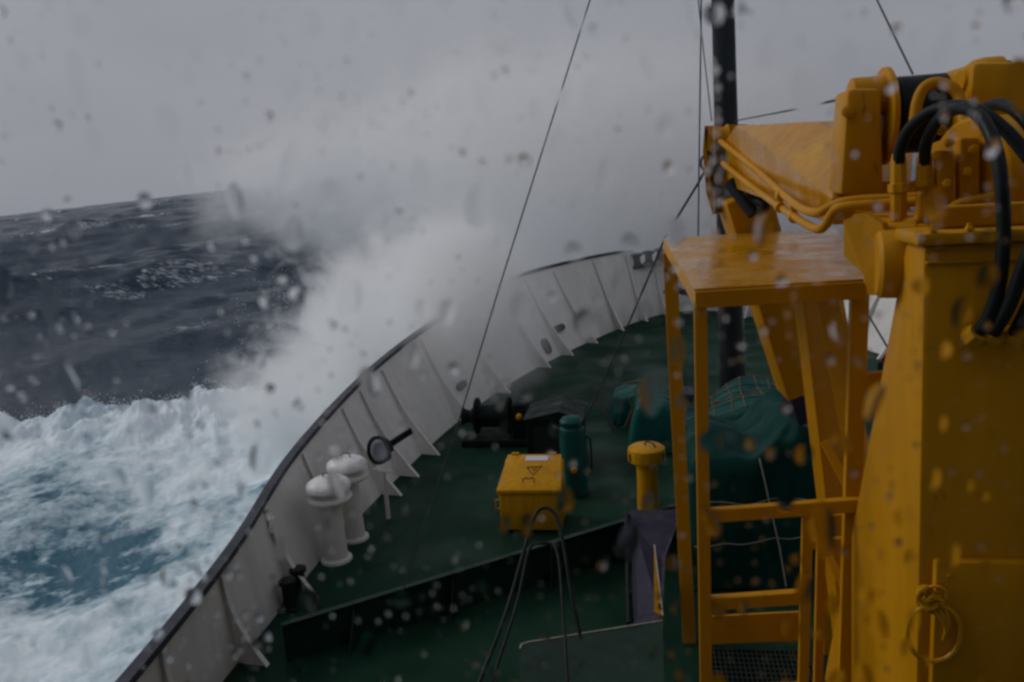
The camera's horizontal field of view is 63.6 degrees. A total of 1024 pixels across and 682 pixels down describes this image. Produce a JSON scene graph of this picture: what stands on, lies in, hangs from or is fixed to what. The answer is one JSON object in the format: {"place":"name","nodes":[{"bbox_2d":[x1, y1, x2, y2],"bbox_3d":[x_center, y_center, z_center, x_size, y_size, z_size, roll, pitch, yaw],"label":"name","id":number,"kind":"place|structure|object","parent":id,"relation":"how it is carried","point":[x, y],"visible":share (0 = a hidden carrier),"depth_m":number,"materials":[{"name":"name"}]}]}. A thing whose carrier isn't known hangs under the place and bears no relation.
{"place":"outdoors","nodes":[
{"label":"outdoors","id":0,"kind":"place"},
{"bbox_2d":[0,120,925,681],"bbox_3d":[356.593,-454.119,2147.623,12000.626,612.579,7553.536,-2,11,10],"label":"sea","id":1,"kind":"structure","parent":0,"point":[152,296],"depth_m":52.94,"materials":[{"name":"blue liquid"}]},
{"bbox_2d":[4,223,439,458],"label":"spray flecks","id":2,"kind":"object","parent":1,"relation":"on","point":[240,374],"visible":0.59,"depth_m":34.30,"materials":[{"name":"white liquid"}]},
{"bbox_2d":[0,0,1023,215],"label":"sky","id":3,"kind":"structure","parent":0,"point":[132,42],"materials":[{"name":"grey"}]},
{"bbox_2d":[223,310,884,681],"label":"deck","id":4,"kind":"structure","parent":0,"point":[469,493],"depth_m":10.13,"materials":[{"name":"green metal"}]},
{"bbox_2d":[277,564,313,612],"bbox_3d":[-2.431,2.738,9.201,0.240,0.348,0.520,-2,11,10],"label":"bollard","id":5,"kind":"object","parent":4,"relation":"on","point":[291,588],"visible":0.89,"depth_m":9.03,"materials":[{"name":"black metal"}]},
{"bbox_2d":[305,473,352,566],"bbox_3d":[-2.202,2.144,10.087,0.549,1.134,0.549,-2,11,10],"label":"white ventilator","id":6,"kind":"object","parent":4,"relation":"on","point":[322,496],"visible":0.76,"depth_m":9.99,"materials":[{"name":"paint"}]},
{"bbox_2d":[326,453,368,544],"bbox_3d":[-2.090,1.999,10.659,0.528,1.178,0.528,-2,11,10],"label":"white ventilator","id":7,"kind":"object","parent":4,"relation":"on","point":[351,468],"visible":0.79,"depth_m":10.57,"materials":[{"name":"paint"}]},
{"bbox_2d":[281,503,677,661],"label":"breakwater","id":8,"kind":"object","parent":4,"relation":"on","point":[593,546],"visible":0.38,"depth_m":8.70,"materials":[{"name":"green paint"}]},
{"bbox_2d":[461,397,529,446],"bbox_3d":[-0.241,1.357,14.281,1.240,0.776,0.700,-2,11,10],"label":"mooring winch","id":9,"kind":"object","parent":4,"relation":"on","point":[478,416],"visible":0.83,"depth_m":14.09,"materials":[{"name":"black paint"}]},
{"bbox_2d":[115,248,896,681],"bbox_3d":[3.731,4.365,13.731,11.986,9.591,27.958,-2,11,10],"label":"bulwark","id":10,"kind":"object","parent":4,"relation":"attached to","point":[543,336],"visible":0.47,"depth_m":13.89,"materials":[{"name":"white paint"}]},
{"bbox_2d":[367,428,412,518],"bbox_3d":[-1.657,1.819,11.377,0.427,1.198,0.605,3,13,29],"label":"searchlight","id":11,"kind":"object","parent":10,"relation":"attached to","point":[397,439],"visible":0.72,"depth_m":11.19,"materials":[{"name":"black metal"}]},
{"bbox_2d":[869,315,887,347],"bbox_3d":[4.058,-0.100,9.142,0.024,0.272,1.006,-2,11,10],"label":"rigging wire","id":12,"kind":"object","parent":10,"relation":"attached to","point":[878,332],"visible":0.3,"depth_m":9.14,"materials":[{"name":"metal"}]},
{"bbox_2d":[495,452,565,531],"bbox_3d":[0.248,1.978,10.784,0.890,0.867,0.694,-2,11,10],"label":"deck box","id":13,"kind":"object","parent":4,"relation":"on","point":[530,484],"visible":0.88,"depth_m":10.54,"materials":[{"name":"yellow paint"}]},
{"bbox_2d":[522,395,586,453],"bbox_3d":[0.717,1.439,13.163,0.930,0.928,0.950,-2,11,10],"label":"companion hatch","id":14,"kind":"object","parent":4,"relation":"on","point":[539,417],"visible":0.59,"depth_m":12.77,"materials":[{"name":"green paint"}]},
{"bbox_2d":[559,415,592,497],"bbox_3d":[0.874,1.613,11.668,0.378,1.153,0.382,-10,13,-30],"label":"canister","id":15,"kind":"object","parent":4,"relation":"on","point":[572,441],"visible":0.91,"depth_m":11.53,"materials":[{"name":"teal paint"}]},
{"bbox_2d":[519,620,663,681],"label":"cargo hatch","id":16,"kind":"object","parent":4,"relation":"on","point":[613,658],"visible":0.92,"depth_m":6.45,"materials":[{"name":"green paint"}]},
{"bbox_2d":[477,506,582,681],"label":"stair handrail","id":17,"kind":"object","parent":16,"relation":"on","point":[505,614],"visible":0.97,"depth_m":6.62,"materials":[{"name":"black metal"}]},
{"bbox_2d":[588,369,668,427],"bbox_3d":[2.187,1.114,14.999,1.474,1.412,1.164,-2,11,10],"label":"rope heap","id":18,"kind":"object","parent":4,"relation":"on","point":[625,392],"visible":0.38,"depth_m":14.76,"materials":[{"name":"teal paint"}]},
{"bbox_2d":[628,441,664,509],"bbox_3d":[1.764,1.795,10.758,0.484,1.039,0.497,-2,11,10],"label":"yellow ventilator","id":19,"kind":"object","parent":4,"relation":"on","point":[644,456],"visible":0.84,"depth_m":10.61,"materials":[{"name":"paint"}]},
{"bbox_2d":[624,510,676,624],"bbox_3d":[1.445,2.414,8.279,0.668,0.839,2.430,-2,11,10],"label":"violet panel","id":20,"kind":"object","parent":4,"relation":"on","point":[647,564],"visible":0.77,"depth_m":8.18,"materials":[{"name":"grey paint"}]},
{"bbox_2d":[666,386,694,402],"bbox_3d":[2.730,1.224,13.903,0.660,0.798,0.560,-2,11,10],"label":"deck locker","id":21,"kind":"object","parent":4,"relation":"on","point":[688,391],"visible":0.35,"depth_m":13.67,"materials":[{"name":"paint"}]},
{"bbox_2d":[628,375,774,452],"bbox_3d":[3.594,1.155,13.684,3.394,0.903,1.724,-2,11,10],"label":"netted bundle","id":22,"kind":"object","parent":4,"relation":"on","point":[738,397],"visible":0.36,"depth_m":13.18,"materials":[{"name":"green fabric"}]},
{"bbox_2d":[711,0,745,388],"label":"mast","id":23,"kind":"object","parent":4,"relation":"on","point":[731,328],"visible":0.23,"depth_m":13.73,"materials":[{"name":"metal"}]},
{"bbox_2d":[697,0,701,235],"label":"rigging wire","id":24,"kind":"object","parent":23,"relation":"attached to","point":[699,120],"visible":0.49,"depth_m":13.54,"materials":[{"name":"metal"}]},
{"bbox_2d":[698,0,711,120],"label":"rigging wire","id":25,"kind":"object","parent":23,"relation":"attached to","point":[704,60],"visible":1,"depth_m":13.09,"materials":[{"name":"metal"}]},
{"bbox_2d":[733,99,834,121],"bbox_3d":[2.862,-2.506,9.140,0.196,0.362,9.606,-1,12,12],"label":"rigging wire","id":26,"kind":"object","parent":23,"relation":"attached to","point":[829,101],"visible":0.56,"depth_m":8.87,"materials":[{"name":"metal"}]},
{"bbox_2d":[685,386,816,590],"bbox_3d":[2.864,1.566,9.530,1.825,1.823,2.166,-2,11,10],"label":"tarpaulin stack","id":27,"kind":"object","parent":4,"relation":"on","point":[762,421],"visible":0.52,"depth_m":8.68,"materials":[{"name":"fabric"}]},
{"bbox_2d":[662,228,882,681],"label":"access platform","id":28,"kind":"structure","parent":4,"relation":"on","point":[733,270],"depth_m":5.05,"materials":[{"name":"yellow paint"}]},
{"bbox_2d":[700,56,1023,681],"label":"deck crane","id":29,"kind":"object","parent":4,"relation":"on","point":[774,168],"visible":0.94,"depth_m":3.55,"materials":[{"name":"yellow paint"}]},
{"bbox_2d":[577,171,704,431],"bbox_3d":[1.276,0.060,9.586,0.179,3.974,4.198,-7,12,-15],"label":"rigging wire","id":30,"kind":"object","parent":29,"relation":"attached to","point":[679,213],"visible":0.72,"depth_m":8.94,"materials":[{"name":"metal"}]},
{"bbox_2d":[876,0,913,74],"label":"rigging wire","id":31,"kind":"object","parent":29,"relation":"attached to","point":[897,42],"visible":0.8,"depth_m":4.62,"materials":[{"name":"metal"}]},
{"bbox_3d":[0.983,1.409,-1.621,11.600,6.750,5.410,-2,11,10],"label":"wheelhouse","id":32,"kind":"object","parent":4,"relation":"on","visible":0},
{"bbox_2d":[0,0,1023,681],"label":"raindrops","id":33,"kind":"object","parent":32,"relation":"attached to","point":[806,92],"visible":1,"depth_m":0.44,"materials":[{"name":"liquid"}]}
]}

